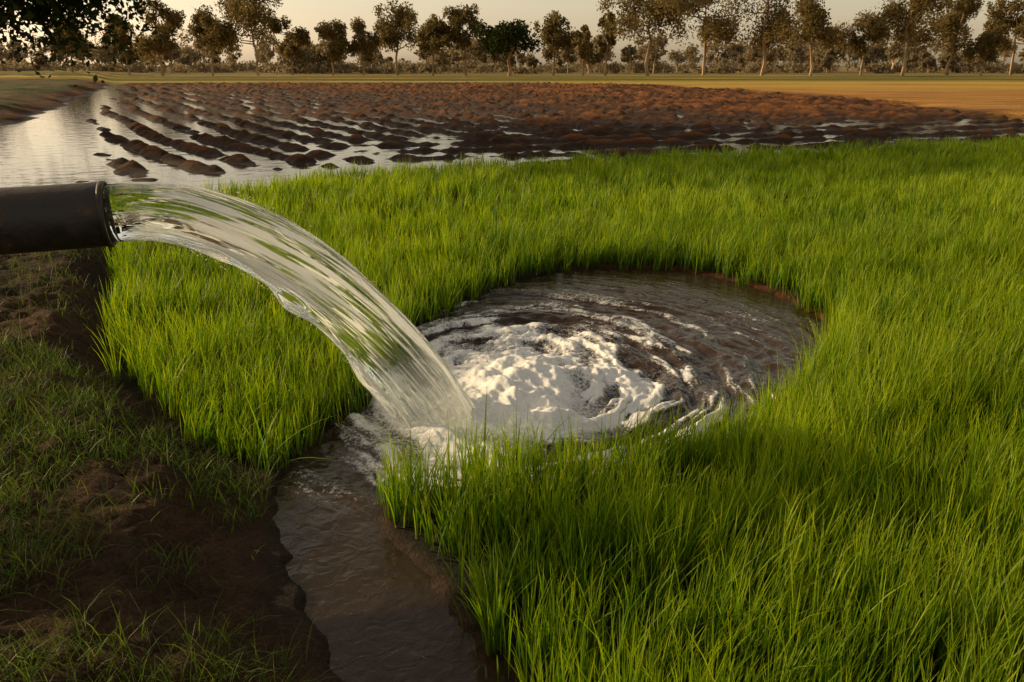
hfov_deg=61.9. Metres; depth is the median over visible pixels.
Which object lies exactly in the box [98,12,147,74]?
eucalyptus tree
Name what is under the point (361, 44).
eucalyptus tree
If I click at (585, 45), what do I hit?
eucalyptus tree
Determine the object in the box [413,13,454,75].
eucalyptus tree
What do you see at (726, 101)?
ground
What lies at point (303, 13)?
sky
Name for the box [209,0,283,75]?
eucalyptus tree
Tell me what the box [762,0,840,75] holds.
eucalyptus tree
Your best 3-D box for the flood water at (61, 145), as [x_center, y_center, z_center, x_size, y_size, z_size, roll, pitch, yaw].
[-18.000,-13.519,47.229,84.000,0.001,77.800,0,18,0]
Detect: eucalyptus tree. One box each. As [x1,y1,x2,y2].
[39,13,96,71]
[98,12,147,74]
[127,0,187,75]
[185,4,236,75]
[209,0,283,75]
[267,15,311,74]
[313,19,349,74]
[344,16,380,74]
[372,0,429,74]
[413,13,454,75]
[441,3,483,75]
[533,10,577,74]
[572,24,594,75]
[596,0,712,75]
[597,11,619,75]
[672,0,742,74]
[717,0,799,74]
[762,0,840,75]
[828,7,891,74]
[875,0,951,75]
[927,0,984,74]
[961,17,1009,75]
[984,0,1023,74]
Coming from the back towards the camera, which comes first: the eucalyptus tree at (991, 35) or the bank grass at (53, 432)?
the eucalyptus tree at (991, 35)
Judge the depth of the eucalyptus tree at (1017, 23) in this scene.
152.53 m
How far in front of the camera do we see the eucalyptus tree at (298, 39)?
146.14 m
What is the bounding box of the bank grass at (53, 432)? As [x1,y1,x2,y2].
[0,247,348,681]
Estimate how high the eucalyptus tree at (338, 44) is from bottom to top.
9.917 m
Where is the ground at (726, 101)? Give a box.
[0,67,1023,681]
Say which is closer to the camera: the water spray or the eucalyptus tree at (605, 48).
the water spray
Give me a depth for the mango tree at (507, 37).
133.24 m
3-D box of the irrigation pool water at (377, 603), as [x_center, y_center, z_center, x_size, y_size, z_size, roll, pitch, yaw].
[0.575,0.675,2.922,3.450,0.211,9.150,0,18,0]
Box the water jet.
[102,182,474,429]
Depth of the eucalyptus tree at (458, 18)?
140.34 m
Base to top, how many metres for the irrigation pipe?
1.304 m
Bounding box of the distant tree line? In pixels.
[0,27,1023,73]
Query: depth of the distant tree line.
201.20 m
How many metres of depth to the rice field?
3.77 m
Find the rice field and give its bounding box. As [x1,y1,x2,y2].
[88,133,1023,681]
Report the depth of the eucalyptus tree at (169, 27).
135.26 m
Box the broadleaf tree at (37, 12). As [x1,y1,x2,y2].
[0,0,193,86]
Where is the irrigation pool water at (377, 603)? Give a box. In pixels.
[272,269,826,681]
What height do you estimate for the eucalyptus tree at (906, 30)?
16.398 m
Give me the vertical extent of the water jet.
1.335 m
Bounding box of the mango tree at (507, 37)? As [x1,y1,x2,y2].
[471,18,542,75]
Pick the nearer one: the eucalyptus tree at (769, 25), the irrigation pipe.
the irrigation pipe
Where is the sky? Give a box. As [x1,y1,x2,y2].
[0,0,1023,66]
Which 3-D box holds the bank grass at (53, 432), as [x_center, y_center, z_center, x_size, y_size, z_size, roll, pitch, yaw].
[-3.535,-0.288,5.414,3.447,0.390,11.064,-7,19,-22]
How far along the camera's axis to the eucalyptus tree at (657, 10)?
133.42 m
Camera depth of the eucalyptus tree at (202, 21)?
141.28 m
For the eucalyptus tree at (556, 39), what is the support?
on the ground at (726, 101)
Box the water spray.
[148,171,680,531]
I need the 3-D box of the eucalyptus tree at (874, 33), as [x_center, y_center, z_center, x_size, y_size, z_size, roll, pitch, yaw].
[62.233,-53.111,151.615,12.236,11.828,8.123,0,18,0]
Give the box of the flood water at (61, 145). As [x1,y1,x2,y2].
[0,83,1023,191]
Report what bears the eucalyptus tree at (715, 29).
on the ground at (726, 101)
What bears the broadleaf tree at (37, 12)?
on the ground at (726, 101)
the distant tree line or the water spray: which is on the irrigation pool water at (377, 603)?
the water spray
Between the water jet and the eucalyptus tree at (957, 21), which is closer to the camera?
the water jet
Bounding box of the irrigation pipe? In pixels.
[0,181,116,254]
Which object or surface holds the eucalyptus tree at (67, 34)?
on the ground at (726, 101)
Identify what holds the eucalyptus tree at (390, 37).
on the ground at (726, 101)

